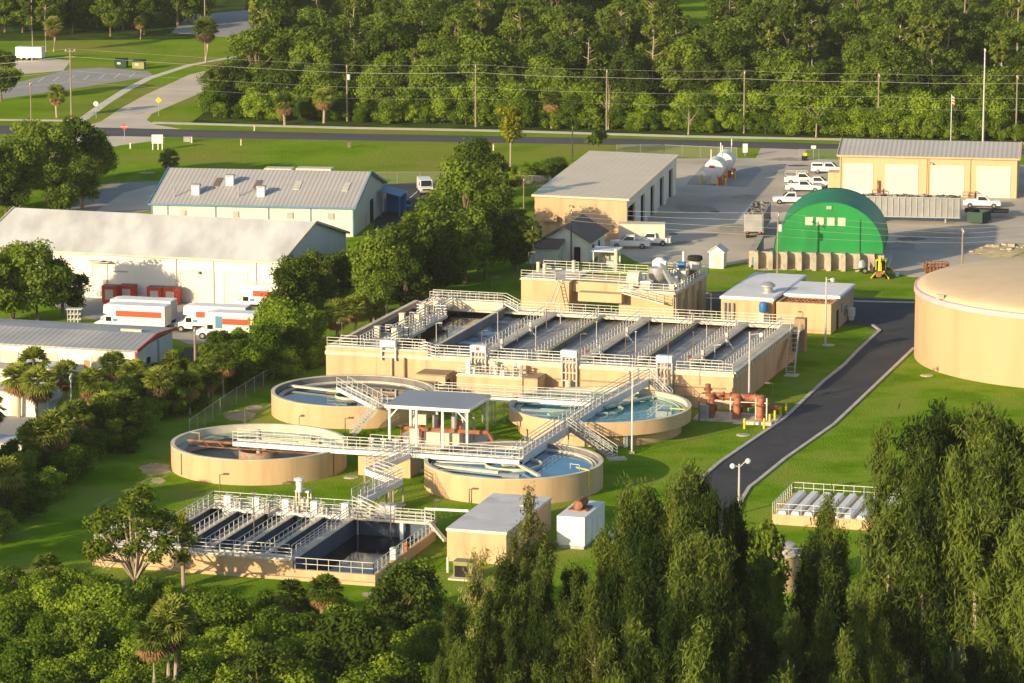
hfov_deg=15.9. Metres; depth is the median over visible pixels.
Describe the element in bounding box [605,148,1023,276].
yard
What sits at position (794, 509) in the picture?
covered filter
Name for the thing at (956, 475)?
bare stemmed casuarina
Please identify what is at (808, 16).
pine tree
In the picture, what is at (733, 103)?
shrub
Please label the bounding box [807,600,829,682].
casuarina tree
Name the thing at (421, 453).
walkway bridge
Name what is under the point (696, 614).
casuarina tree
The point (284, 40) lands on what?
oak tree
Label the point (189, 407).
shrub
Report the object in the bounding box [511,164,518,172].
shrub
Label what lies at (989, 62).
broadleaf tree
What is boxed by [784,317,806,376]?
steel stair
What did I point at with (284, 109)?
palm tree
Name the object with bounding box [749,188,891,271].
storage shelter
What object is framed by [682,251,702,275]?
scrubber
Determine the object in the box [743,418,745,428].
bollard
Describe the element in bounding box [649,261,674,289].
grit classifier
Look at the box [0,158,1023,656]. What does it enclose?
ground
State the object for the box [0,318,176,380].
storage building
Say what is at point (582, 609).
casuarina tree
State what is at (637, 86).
oak tree
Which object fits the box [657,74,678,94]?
oak tree
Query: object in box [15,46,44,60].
cargo trailer
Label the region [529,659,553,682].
casuarina tree
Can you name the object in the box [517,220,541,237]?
oak tree
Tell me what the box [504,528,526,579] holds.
sparse casuarina
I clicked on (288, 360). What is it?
shrub
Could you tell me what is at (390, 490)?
lamp post
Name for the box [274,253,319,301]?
broadleaf tree
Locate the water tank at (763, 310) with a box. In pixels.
[758,302,767,321]
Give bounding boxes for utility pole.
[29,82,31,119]
[64,49,75,118]
[69,373,72,399]
[193,327,196,361]
[204,0,205,56]
[346,65,349,120]
[475,64,476,126]
[523,177,523,208]
[570,209,571,262]
[572,125,572,160]
[606,69,606,129]
[743,71,744,132]
[776,212,782,272]
[877,74,879,136]
[961,228,963,263]
[982,48,985,140]
[1015,75,1018,139]
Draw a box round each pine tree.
[18,0,36,45]
[34,0,57,51]
[248,0,274,47]
[336,16,359,42]
[338,0,365,31]
[338,26,368,83]
[406,48,427,65]
[414,15,434,41]
[418,32,436,43]
[442,14,471,46]
[470,0,493,35]
[481,0,500,9]
[483,160,518,209]
[501,2,520,19]
[503,0,533,44]
[507,207,530,270]
[518,218,542,269]
[556,12,576,36]
[559,18,589,56]
[569,22,602,49]
[571,30,607,67]
[600,2,641,46]
[634,23,670,96]
[640,0,665,34]
[658,5,691,44]
[717,0,744,21]
[755,18,782,51]
[775,0,814,41]
[794,11,829,65]
[794,25,821,60]
[802,18,820,65]
[864,39,890,64]
[872,0,892,12]
[876,28,898,48]
[884,9,915,47]
[904,15,945,63]
[915,47,948,87]
[917,0,952,19]
[918,40,941,88]
[934,18,965,57]
[937,8,963,51]
[983,30,1012,70]
[1006,0,1023,50]
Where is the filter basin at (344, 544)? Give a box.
[92,488,435,585]
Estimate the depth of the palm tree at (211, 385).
407.76 m
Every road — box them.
[0,125,1023,154]
[704,291,914,538]
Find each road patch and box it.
[750,459,766,469]
[766,433,800,450]
[806,401,824,407]
[866,312,914,316]
[869,339,901,349]
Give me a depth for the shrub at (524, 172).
580.09 m
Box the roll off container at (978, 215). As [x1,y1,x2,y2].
[967,209,990,222]
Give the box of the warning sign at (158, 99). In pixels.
[155,97,160,115]
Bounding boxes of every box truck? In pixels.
[94,301,170,326]
[100,296,176,322]
[173,302,250,331]
[196,309,258,338]
[232,282,276,305]
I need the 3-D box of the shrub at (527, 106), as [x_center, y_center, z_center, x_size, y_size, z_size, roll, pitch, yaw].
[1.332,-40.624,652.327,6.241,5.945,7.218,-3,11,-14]
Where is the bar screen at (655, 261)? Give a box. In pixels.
[652,257,665,280]
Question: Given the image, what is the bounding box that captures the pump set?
[387,410,494,449]
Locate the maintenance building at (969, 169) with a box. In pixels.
[828,138,1022,198]
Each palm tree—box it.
[0,360,35,417]
[0,396,7,423]
[0,455,30,501]
[16,345,51,368]
[16,417,57,452]
[17,638,35,669]
[18,365,57,416]
[29,408,76,453]
[30,552,63,581]
[42,15,63,51]
[45,83,67,117]
[50,358,79,401]
[58,398,96,431]
[72,366,107,404]
[87,390,120,425]
[98,349,127,383]
[114,388,142,415]
[117,358,149,386]
[130,616,174,682]
[133,15,147,38]
[141,364,174,420]
[147,602,193,680]
[149,592,199,682]
[158,148,179,170]
[158,349,187,370]
[174,370,205,414]
[192,15,219,62]
[196,363,223,407]
[209,348,238,396]
[218,653,245,672]
[271,577,308,615]
[273,92,296,124]
[305,572,344,614]
[313,87,334,122]
[322,297,353,339]
[343,294,368,331]
[380,277,400,314]
[539,89,563,127]
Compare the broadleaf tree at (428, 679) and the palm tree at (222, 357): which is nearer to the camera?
the broadleaf tree at (428, 679)
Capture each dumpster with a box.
[114,58,127,67]
[132,59,145,68]
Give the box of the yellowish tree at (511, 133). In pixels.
[495,103,526,166]
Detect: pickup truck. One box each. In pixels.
[609,234,650,248]
[635,233,672,245]
[772,191,803,203]
[783,170,812,182]
[784,179,821,190]
[807,176,827,187]
[810,161,839,173]
[962,195,1000,207]
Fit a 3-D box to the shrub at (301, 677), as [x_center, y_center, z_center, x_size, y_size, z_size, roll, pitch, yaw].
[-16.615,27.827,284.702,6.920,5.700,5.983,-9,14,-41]
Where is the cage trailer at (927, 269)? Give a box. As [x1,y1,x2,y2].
[923,261,948,273]
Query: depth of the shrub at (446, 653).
296.42 m
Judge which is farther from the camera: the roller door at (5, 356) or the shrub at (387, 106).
the shrub at (387, 106)
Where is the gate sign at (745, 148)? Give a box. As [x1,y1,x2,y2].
[743,144,747,153]
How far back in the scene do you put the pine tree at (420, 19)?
736.40 m
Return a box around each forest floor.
[0,0,248,40]
[191,0,1023,141]
[447,595,1007,682]
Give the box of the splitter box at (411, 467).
[358,434,420,477]
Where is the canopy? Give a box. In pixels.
[384,390,490,447]
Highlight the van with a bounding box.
[417,176,432,194]
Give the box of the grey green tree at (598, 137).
[583,128,608,150]
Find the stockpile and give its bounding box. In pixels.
[966,243,1023,258]
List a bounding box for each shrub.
[0,510,21,538]
[0,564,29,595]
[0,572,15,599]
[0,594,29,628]
[0,604,35,637]
[0,630,13,640]
[0,633,30,657]
[0,636,8,657]
[0,636,54,674]
[0,661,35,682]
[5,586,36,608]
[9,462,38,486]
[9,664,72,682]
[16,609,66,640]
[17,569,51,602]
[20,574,69,622]
[21,484,50,516]
[24,472,58,501]
[25,632,76,667]
[28,610,69,628]
[30,655,81,682]
[31,466,69,499]
[42,472,66,492]
[43,451,79,485]
[49,584,101,618]
[49,620,78,650]
[52,566,91,596]
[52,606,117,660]
[52,649,108,682]
[60,442,100,480]
[68,580,131,632]
[71,423,100,459]
[73,441,97,476]
[73,582,95,593]
[80,574,125,588]
[95,629,124,652]
[96,602,136,635]
[98,649,143,679]
[98,677,120,682]
[99,426,116,452]
[103,663,145,682]
[108,632,166,672]
[115,426,141,453]
[119,620,141,657]
[121,601,148,631]
[127,574,162,609]
[127,594,136,604]
[132,673,151,682]
[134,586,164,620]
[136,408,157,436]
[141,393,168,417]
[141,652,190,678]
[141,659,197,682]
[146,394,170,418]
[150,674,177,682]
[156,578,179,595]
[163,386,196,414]
[172,634,215,658]
[172,655,219,681]
[175,671,213,682]
[180,583,206,597]
[180,643,230,672]
[182,590,221,638]
[186,358,206,370]
[187,390,212,410]
[194,661,257,682]
[195,83,233,112]
[199,588,255,635]
[200,87,231,116]
[202,622,229,652]
[204,628,261,658]
[207,585,247,611]
[209,363,234,392]
[210,100,230,117]
[223,619,271,643]
[225,356,257,389]
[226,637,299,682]
[229,90,245,106]
[229,104,244,118]
[233,82,263,105]
[237,91,274,119]
[237,341,280,384]
[239,318,304,364]
[243,295,317,338]
[244,599,259,617]
[248,306,314,343]
[250,72,285,103]
[251,588,286,624]
[252,604,289,629]
[258,603,293,624]
[260,619,306,658]
[262,342,288,377]
[264,105,276,120]
[268,86,294,104]
[269,100,290,120]
[269,635,313,665]
[274,348,304,378]
[275,610,316,634]
[275,659,320,682]
[277,338,295,368]
[280,342,302,368]
[288,81,314,105]
[289,631,314,661]
[290,334,317,367]
[292,99,315,120]
[293,302,330,342]
[294,597,319,614]
[297,658,313,674]
[298,343,323,367]
[299,608,322,618]
[300,316,321,342]
[306,104,321,118]
[306,611,326,630]
[311,666,340,682]
[313,86,345,116]
[313,341,326,363]
[314,107,339,119]
[315,605,384,639]
[319,602,351,614]
[325,97,353,119]
[326,595,355,611]
[331,73,357,110]
[333,669,385,682]
[340,654,390,681]
[348,649,414,682]
[352,84,384,113]
[352,107,367,122]
[355,103,372,120]
[370,96,400,123]
[376,81,409,110]
[381,615,401,636]
[381,647,421,682]
[387,633,412,662]
[391,108,402,122]
[393,622,440,652]
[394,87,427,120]
[403,104,420,122]
[406,86,433,112]
[407,643,447,666]
[408,662,435,682]
[417,105,436,122]
[417,618,467,650]
[422,73,463,110]
[422,603,442,616]
[424,610,447,634]
[429,96,454,122]
[435,85,467,110]
[440,642,464,667]
[444,604,472,636]
[448,109,464,124]
[451,77,495,110]
[455,98,479,124]
[460,634,468,642]
[466,79,496,110]
[467,102,494,125]
[485,103,501,124]
[489,80,509,100]
[489,88,523,109]
[489,101,512,125]
[501,81,540,113]
[502,97,536,128]
[505,170,519,184]
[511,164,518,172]
[516,166,536,185]
[519,162,535,167]
[521,164,537,184]
[524,77,548,118]
[527,113,537,125]
[529,168,542,182]
[534,108,550,127]
[534,158,557,178]
[535,83,562,116]
[537,166,550,182]
[538,164,552,182]
[545,107,567,128]
[545,157,562,171]
[546,90,573,116]
[549,158,564,171]
[556,98,590,128]
[557,156,569,173]
[560,80,608,116]
[576,104,604,128]
[590,110,605,127]
[596,89,637,120]
[597,107,624,128]
[608,86,637,122]
[621,113,636,130]
[623,111,645,131]
[624,91,660,117]
[641,110,663,129]
[653,94,663,112]
[657,89,690,121]
[657,92,677,112]
[657,110,682,129]
[667,91,701,112]
[671,106,707,130]
[685,107,708,132]
[686,87,717,119]
[701,118,720,132]
[705,78,740,119]
[714,91,761,118]
[714,107,738,130]
[730,112,753,132]
[739,89,782,123]
[745,112,762,132]
[755,112,774,133]
[766,92,807,123]
[767,116,786,133]
[768,91,782,108]
[775,109,804,135]
[784,83,824,128]
[796,96,824,111]
[802,107,838,135]
[813,87,872,119]
[821,84,861,119]
[824,108,849,136]
[841,106,869,136]
[844,121,854,135]
[858,86,890,120]
[861,107,886,137]
[877,92,911,126]
[878,107,910,138]
[886,94,912,123]
[896,115,919,138]
[905,88,934,114]
[908,90,945,124]
[908,113,931,136]
[921,124,939,138]
[923,108,961,138]
[927,89,972,134]
[943,125,959,139]
[955,101,987,130]
[958,112,989,140]
[969,97,996,129]
[976,125,990,137]
[982,100,1020,130]
[984,117,1012,140]
[992,89,1023,124]
[1006,123,1023,140]
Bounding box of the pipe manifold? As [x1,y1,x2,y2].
[693,383,781,425]
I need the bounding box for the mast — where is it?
[629,364,633,453]
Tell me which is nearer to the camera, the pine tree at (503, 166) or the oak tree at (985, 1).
the pine tree at (503, 166)
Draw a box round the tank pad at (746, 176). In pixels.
[686,166,761,186]
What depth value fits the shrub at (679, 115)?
646.72 m
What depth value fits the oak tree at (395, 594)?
306.31 m
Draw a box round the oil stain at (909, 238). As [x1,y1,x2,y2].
[897,237,925,240]
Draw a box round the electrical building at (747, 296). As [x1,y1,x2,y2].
[720,272,806,321]
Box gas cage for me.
[66,308,82,322]
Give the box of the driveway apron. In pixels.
[52,136,164,146]
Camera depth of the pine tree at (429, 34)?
703.28 m
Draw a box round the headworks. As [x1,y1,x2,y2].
[520,248,708,317]
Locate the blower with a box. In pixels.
[673,261,685,279]
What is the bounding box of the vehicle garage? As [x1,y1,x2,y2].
[531,151,678,239]
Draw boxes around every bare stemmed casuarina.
[846,496,916,680]
[856,414,907,586]
[879,451,937,680]
[887,471,962,679]
[888,403,949,682]
[915,396,974,622]
[927,442,984,675]
[929,411,976,680]
[932,487,1021,682]
[933,388,1016,672]
[959,436,1023,676]
[967,508,1023,682]
[988,460,1023,650]
[998,414,1023,666]
[1008,393,1023,509]
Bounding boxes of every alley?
[0,390,62,434]
[182,347,203,361]
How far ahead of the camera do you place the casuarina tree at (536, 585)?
277.30 m
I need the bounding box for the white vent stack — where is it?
[294,477,303,523]
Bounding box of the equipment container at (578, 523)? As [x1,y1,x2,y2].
[557,496,614,549]
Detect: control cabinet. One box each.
[671,275,677,285]
[681,270,687,282]
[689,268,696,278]
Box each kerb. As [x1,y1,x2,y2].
[700,324,880,478]
[706,297,913,302]
[740,347,913,507]
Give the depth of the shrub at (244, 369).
417.75 m
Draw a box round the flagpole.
[950,94,954,140]
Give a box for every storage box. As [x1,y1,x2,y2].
[102,284,119,301]
[119,283,137,295]
[147,285,163,296]
[162,286,180,304]
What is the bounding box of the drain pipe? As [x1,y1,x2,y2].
[424,507,468,541]
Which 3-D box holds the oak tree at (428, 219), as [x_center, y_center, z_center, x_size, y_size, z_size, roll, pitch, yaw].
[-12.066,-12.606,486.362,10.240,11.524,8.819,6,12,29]
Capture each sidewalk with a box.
[0,119,81,120]
[151,122,1023,143]
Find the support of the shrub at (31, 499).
on the ground at (838, 452)
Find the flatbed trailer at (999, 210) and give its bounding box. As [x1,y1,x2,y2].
[964,208,1008,216]
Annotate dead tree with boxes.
[601,81,619,129]
[681,107,698,134]
[804,107,824,136]
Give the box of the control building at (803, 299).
[776,281,855,334]
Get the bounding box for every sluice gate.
[380,339,396,360]
[470,344,487,371]
[561,349,578,386]
[656,354,673,391]
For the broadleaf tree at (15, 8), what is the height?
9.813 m
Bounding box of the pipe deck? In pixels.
[456,360,528,395]
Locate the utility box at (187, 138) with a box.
[183,136,190,141]
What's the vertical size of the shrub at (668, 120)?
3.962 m
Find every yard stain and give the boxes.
[671,241,695,245]
[674,205,716,212]
[718,224,743,230]
[730,194,762,199]
[769,157,812,160]
[771,205,791,212]
[885,241,915,251]
[896,230,974,239]
[959,244,982,249]
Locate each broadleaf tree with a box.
[0,0,15,24]
[0,0,19,31]
[0,48,23,100]
[0,155,33,214]
[0,438,26,471]
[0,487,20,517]
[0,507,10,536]
[8,0,35,32]
[10,118,52,189]
[11,449,40,471]
[13,421,34,441]
[22,445,47,472]
[32,451,54,473]
[53,115,107,179]
[60,0,91,32]
[67,431,79,444]
[69,424,94,449]
[77,0,95,24]
[83,400,124,431]
[86,0,105,27]
[86,140,117,177]
[88,0,126,35]
[103,418,125,452]
[106,381,132,402]
[113,0,134,29]
[113,375,143,396]
[114,367,127,379]
[116,404,142,433]
[117,411,141,441]
[127,368,151,394]
[128,0,141,25]
[130,1,154,34]
[138,0,153,10]
[154,370,177,381]
[167,386,187,417]
[168,355,192,371]
[170,367,196,384]
[187,361,202,369]
[193,370,213,395]
[194,342,223,359]
[196,351,219,366]
[200,329,237,353]
[213,371,227,394]
[223,339,244,349]
[224,28,287,77]
[224,346,241,356]
[225,32,256,61]
[229,326,250,338]
[271,48,293,82]
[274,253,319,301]
[279,326,307,352]
[285,39,335,83]
[288,0,316,8]
[289,24,342,60]
[303,0,315,7]
[312,0,333,13]
[329,51,359,81]
[331,50,357,80]
[348,12,397,46]
[373,0,403,19]
[373,216,433,279]
[400,0,416,30]
[401,196,453,220]
[421,5,459,43]
[421,666,461,682]
[436,12,474,48]
[447,1,478,33]
[465,202,519,278]
[467,185,516,240]
[493,179,516,213]
[494,18,541,48]
[535,0,569,19]
[542,31,563,58]
[600,46,644,92]
[604,0,631,21]
[655,33,708,91]
[658,15,693,32]
[662,35,716,92]
[663,16,703,57]
[690,22,711,36]
[702,36,744,82]
[719,36,760,65]
[737,1,786,48]
[739,64,771,93]
[741,517,791,670]
[743,547,780,680]
[811,59,844,87]
[814,0,839,21]
[822,12,859,60]
[825,6,859,46]
[826,56,845,77]
[838,63,865,94]
[844,0,872,19]
[858,9,892,34]
[890,0,938,18]
[895,26,940,83]
[908,654,965,682]
[921,18,944,45]
[959,13,987,29]
[959,64,989,87]
[969,6,993,25]
[976,40,1010,72]
[985,0,1023,34]
[1002,71,1022,86]
[1004,53,1023,80]
[1006,20,1023,50]
[1010,49,1022,65]
[1012,46,1023,83]
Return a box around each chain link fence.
[189,339,319,430]
[640,144,729,157]
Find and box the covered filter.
[772,482,907,529]
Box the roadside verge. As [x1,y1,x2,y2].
[0,91,1023,181]
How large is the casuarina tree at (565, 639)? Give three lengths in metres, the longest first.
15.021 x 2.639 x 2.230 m
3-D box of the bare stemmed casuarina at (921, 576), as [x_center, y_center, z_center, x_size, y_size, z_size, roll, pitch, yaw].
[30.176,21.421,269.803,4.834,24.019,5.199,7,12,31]
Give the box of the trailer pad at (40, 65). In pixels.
[11,58,69,73]
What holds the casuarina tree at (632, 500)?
on the forest floor at (944, 636)
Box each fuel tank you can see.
[700,145,726,185]
[717,139,735,178]
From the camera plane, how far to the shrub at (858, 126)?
639.02 m
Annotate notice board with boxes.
[152,135,162,149]
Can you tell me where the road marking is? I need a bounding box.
[38,72,135,81]
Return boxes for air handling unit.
[448,558,479,580]
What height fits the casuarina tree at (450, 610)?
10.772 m
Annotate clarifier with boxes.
[171,423,346,485]
[271,374,436,428]
[424,441,602,503]
[508,386,691,446]
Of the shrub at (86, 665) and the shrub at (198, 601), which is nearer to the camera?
the shrub at (86, 665)
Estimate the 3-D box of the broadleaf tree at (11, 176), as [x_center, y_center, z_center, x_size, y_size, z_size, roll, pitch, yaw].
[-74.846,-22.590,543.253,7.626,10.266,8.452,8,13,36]
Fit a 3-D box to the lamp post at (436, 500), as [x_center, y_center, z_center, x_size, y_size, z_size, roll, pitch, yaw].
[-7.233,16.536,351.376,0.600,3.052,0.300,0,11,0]
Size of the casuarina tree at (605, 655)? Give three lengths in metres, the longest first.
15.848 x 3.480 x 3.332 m
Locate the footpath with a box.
[80,56,234,120]
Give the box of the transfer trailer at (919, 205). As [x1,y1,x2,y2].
[862,193,960,222]
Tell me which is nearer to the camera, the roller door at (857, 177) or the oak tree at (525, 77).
the roller door at (857, 177)
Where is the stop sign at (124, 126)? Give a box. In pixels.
[122,124,126,140]
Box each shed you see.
[0,362,16,383]
[0,385,48,416]
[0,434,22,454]
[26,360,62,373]
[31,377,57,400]
[379,185,406,217]
[526,237,564,264]
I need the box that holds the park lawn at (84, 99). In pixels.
[0,36,235,119]
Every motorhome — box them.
[264,166,294,169]
[296,166,333,170]
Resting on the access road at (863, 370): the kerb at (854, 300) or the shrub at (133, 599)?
the kerb at (854, 300)
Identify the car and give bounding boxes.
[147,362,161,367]
[407,199,412,209]
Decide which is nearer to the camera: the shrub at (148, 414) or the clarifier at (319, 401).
the shrub at (148, 414)
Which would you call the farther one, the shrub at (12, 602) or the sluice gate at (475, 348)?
the sluice gate at (475, 348)
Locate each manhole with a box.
[344,475,357,478]
[736,433,749,436]
[920,374,932,376]
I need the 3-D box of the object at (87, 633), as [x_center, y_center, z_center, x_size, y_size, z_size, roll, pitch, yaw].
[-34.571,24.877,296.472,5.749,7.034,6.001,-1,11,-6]
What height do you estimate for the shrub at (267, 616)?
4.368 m
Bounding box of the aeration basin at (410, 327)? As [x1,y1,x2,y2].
[325,289,795,409]
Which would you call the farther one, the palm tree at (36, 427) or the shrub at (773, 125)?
the shrub at (773, 125)
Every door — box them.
[0,350,18,362]
[10,399,16,415]
[37,353,57,360]
[83,278,88,296]
[84,360,89,378]
[91,355,119,380]
[92,262,107,297]
[105,289,112,299]
[122,289,129,295]
[150,291,157,296]
[166,291,173,297]
[180,270,214,302]
[223,272,247,303]
[370,198,372,222]
[574,247,579,261]
[587,517,590,542]
[592,513,595,538]
[598,509,601,530]
[638,197,640,221]
[648,188,650,216]
[657,179,659,207]
[666,171,668,199]
[713,255,718,268]
[836,309,838,329]
[844,163,872,193]
[885,164,917,193]
[931,165,963,196]
[976,166,1010,197]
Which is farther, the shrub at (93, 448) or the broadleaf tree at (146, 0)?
the broadleaf tree at (146, 0)
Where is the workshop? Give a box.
[148,167,387,236]
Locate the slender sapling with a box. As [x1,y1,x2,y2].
[169,508,195,593]
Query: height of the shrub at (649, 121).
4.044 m
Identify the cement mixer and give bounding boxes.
[852,260,867,273]
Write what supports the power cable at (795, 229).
attached to the utility pole at (779, 227)
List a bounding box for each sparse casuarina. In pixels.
[450,545,495,658]
[494,481,553,615]
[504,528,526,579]
[528,524,559,597]
[572,622,603,682]
[659,503,674,544]
[698,467,722,518]
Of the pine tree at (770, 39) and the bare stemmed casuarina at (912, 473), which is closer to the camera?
the bare stemmed casuarina at (912, 473)
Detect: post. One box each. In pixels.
[219,473,228,497]
[250,491,256,534]
[345,417,353,435]
[387,489,393,539]
[433,499,438,526]
[436,322,441,349]
[447,557,448,572]
[492,311,497,345]
[528,251,535,273]
[698,392,707,421]
[765,382,773,404]
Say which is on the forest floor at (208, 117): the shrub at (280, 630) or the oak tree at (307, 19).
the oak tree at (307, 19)
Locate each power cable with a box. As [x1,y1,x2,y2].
[1,56,1021,83]
[4,57,1018,83]
[6,49,1021,75]
[6,71,1019,98]
[7,82,924,109]
[572,212,1012,232]
[572,216,1022,237]
[572,220,1019,242]
[583,209,1021,228]
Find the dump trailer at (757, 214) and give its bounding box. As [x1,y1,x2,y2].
[744,201,770,237]
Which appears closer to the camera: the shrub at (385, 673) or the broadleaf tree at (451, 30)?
the shrub at (385, 673)
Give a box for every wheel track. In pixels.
[93,403,270,505]
[106,408,270,507]
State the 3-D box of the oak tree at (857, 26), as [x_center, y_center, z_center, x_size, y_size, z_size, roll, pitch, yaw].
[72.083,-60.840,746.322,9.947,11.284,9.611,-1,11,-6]
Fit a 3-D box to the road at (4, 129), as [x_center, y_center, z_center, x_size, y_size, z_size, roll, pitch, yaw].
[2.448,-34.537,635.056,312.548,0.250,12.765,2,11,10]
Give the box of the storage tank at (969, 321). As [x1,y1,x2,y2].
[914,257,1023,387]
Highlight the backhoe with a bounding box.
[871,256,892,278]
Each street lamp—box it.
[730,458,750,505]
[748,332,763,412]
[824,277,834,343]
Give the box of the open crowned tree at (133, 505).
[79,481,201,594]
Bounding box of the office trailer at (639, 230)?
[618,221,664,238]
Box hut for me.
[708,243,728,268]
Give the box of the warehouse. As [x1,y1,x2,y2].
[0,206,349,306]
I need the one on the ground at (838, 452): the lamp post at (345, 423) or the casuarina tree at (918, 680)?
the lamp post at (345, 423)
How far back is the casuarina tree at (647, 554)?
263.39 m
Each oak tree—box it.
[0,134,52,207]
[0,240,43,318]
[0,248,18,314]
[2,237,75,320]
[15,121,83,200]
[22,0,67,35]
[29,0,38,29]
[34,161,81,209]
[38,0,77,16]
[45,255,91,316]
[67,157,101,208]
[74,128,119,179]
[157,0,202,25]
[187,0,216,19]
[195,61,238,107]
[223,58,255,84]
[232,74,253,102]
[244,0,254,12]
[247,0,260,26]
[250,0,286,27]
[253,48,288,74]
[254,10,302,54]
[257,5,297,24]
[258,261,313,311]
[259,58,300,104]
[267,0,306,25]
[275,23,311,70]
[285,60,309,86]
[296,9,339,34]
[297,5,337,30]
[298,62,343,103]
[301,248,339,306]
[302,600,397,678]
[314,28,344,47]
[328,0,350,23]
[328,248,355,298]
[330,17,343,35]
[332,73,358,103]
[337,39,369,79]
[341,0,390,23]
[345,226,419,311]
[349,270,394,322]
[350,26,415,73]
[355,62,396,113]
[362,563,440,632]
[366,9,397,38]
[368,48,413,101]
[379,249,432,305]
[385,556,448,612]
[387,17,419,48]
[391,0,440,37]
[402,208,416,216]
[404,56,455,98]
[411,202,457,276]
[412,35,452,61]
[412,226,465,296]
[413,192,470,273]
[422,152,499,208]
[425,52,460,78]
[428,186,461,206]
[435,0,454,29]
[438,204,498,283]
[444,51,463,69]
[445,29,479,61]
[447,56,491,88]
[450,139,510,190]
[454,56,497,87]
[454,135,496,176]
[459,30,511,79]
[476,8,503,39]
[487,68,519,88]
[493,209,541,270]
[494,0,539,16]
[494,39,532,74]
[496,60,522,82]
[508,0,545,38]
[508,17,540,40]
[516,68,548,87]
[517,35,557,71]
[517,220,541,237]
[526,37,558,65]
[526,52,563,83]
[531,5,576,43]
[537,65,565,100]
[540,34,594,77]
[542,0,565,5]
[547,67,586,100]
[560,0,605,18]
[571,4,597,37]
[574,68,605,87]
[577,41,615,93]
[582,35,615,58]
[591,0,612,23]
[594,6,615,30]
[598,26,623,48]
[603,16,649,53]
[608,83,627,94]
[619,3,648,24]
[621,71,663,110]
[623,0,639,16]
[632,56,658,82]
[634,43,666,78]
[638,0,674,37]
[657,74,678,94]
[681,59,724,94]
[697,24,736,74]
[703,0,749,25]
[713,15,755,59]
[713,81,745,111]
[719,55,761,92]
[734,0,761,19]
[745,2,770,38]
[748,47,779,79]
[754,1,807,53]
[754,55,780,94]
[759,0,775,4]
[766,58,824,102]
[768,47,825,87]
[770,45,809,79]
[773,0,809,46]
[803,0,828,47]
[806,0,834,16]
[807,82,835,108]
[823,74,853,91]
[837,57,897,97]
[841,30,881,65]
[844,17,874,47]
[866,40,922,95]
[867,0,897,16]
[877,15,934,49]
[895,63,945,102]
[927,14,951,68]
[932,48,980,89]
[937,0,953,11]
[940,4,960,19]
[941,84,950,97]
[943,20,989,74]
[950,84,982,96]
[951,0,979,13]
[962,60,987,74]
[965,63,1018,104]
[970,21,1007,51]
[970,78,982,87]
[982,0,993,5]
[986,1,1014,26]
[1014,11,1023,16]
[1018,82,1023,94]
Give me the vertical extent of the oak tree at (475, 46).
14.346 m
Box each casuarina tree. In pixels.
[430,655,447,682]
[431,657,444,682]
[437,597,461,668]
[446,620,460,682]
[446,633,463,682]
[453,636,483,682]
[459,671,474,682]
[462,574,484,662]
[464,603,500,682]
[474,586,500,682]
[490,556,515,682]
[492,585,513,682]
[496,554,521,635]
[497,598,528,682]
[501,617,527,681]
[501,670,526,682]
[507,578,529,679]
[515,556,533,667]
[521,599,542,682]
[525,557,547,666]
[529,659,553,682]
[530,608,573,682]
[531,541,557,650]
[549,656,568,682]
[553,597,584,682]
[554,611,582,682]
[555,559,580,629]
[562,563,599,680]
[572,575,603,659]
[575,577,607,682]
[576,563,590,585]
[586,536,620,586]
[587,617,616,681]
[587,627,625,682]
[588,517,614,628]
[595,558,629,679]
[601,668,620,682]
[609,524,621,593]
[610,478,640,643]
[611,666,627,682]
[613,503,665,650]
[613,526,668,663]
[616,583,655,682]
[617,470,638,594]
[623,628,660,682]
[627,620,665,682]
[632,480,672,623]
[634,476,666,541]
[645,575,673,678]
[652,586,688,682]
[654,493,710,591]
[657,472,676,555]
[658,502,700,576]
[660,534,700,617]
[662,448,703,554]
[668,629,714,682]
[673,475,702,536]
[675,614,720,682]
[677,573,705,681]
[679,515,725,625]
[692,604,704,622]
[692,610,723,682]
[693,459,716,529]
[697,482,737,608]
[698,571,744,682]
[709,529,740,608]
[718,484,746,568]
[724,631,740,679]
[725,507,754,649]
[725,643,742,682]
[727,600,749,682]
[731,574,752,682]
[757,627,789,682]
[759,657,779,682]
[766,667,795,682]
[776,621,797,682]
[776,651,799,681]
[778,661,793,682]
[782,599,808,682]
[784,563,807,666]
[788,516,827,682]
[790,642,801,681]
[796,601,840,682]
[799,645,809,682]
[806,540,851,679]
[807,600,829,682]
[809,481,851,664]
[824,672,842,682]
[830,515,854,634]
[833,622,859,682]
[835,583,874,682]
[851,664,862,682]
[859,581,896,682]
[862,651,891,682]
[868,615,894,682]
[883,646,910,682]
[908,672,925,682]
[914,634,956,682]
[958,636,984,682]
[986,636,1013,682]
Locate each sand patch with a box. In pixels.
[139,463,171,475]
[151,477,165,483]
[222,410,255,420]
[246,404,262,411]
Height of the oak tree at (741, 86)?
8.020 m
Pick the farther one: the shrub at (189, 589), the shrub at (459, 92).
the shrub at (459, 92)
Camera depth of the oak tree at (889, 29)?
717.81 m
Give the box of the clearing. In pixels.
[669,0,714,26]
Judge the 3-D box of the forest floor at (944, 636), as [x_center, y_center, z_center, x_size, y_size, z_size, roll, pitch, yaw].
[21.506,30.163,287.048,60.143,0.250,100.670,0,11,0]
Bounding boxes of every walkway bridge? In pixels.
[232,429,522,464]
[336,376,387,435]
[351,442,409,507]
[434,382,593,422]
[511,368,672,463]
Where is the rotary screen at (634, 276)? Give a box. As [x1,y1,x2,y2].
[626,271,652,288]
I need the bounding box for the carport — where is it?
[590,246,622,267]
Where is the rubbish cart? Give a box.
[802,153,806,160]
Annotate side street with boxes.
[91,71,207,128]
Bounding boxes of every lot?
[0,68,152,98]
[55,297,258,344]
[66,181,157,212]
[97,185,155,210]
[171,10,252,36]
[373,181,438,235]
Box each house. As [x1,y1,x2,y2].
[416,369,454,391]
[446,493,551,563]
[524,373,545,393]
[542,214,608,261]

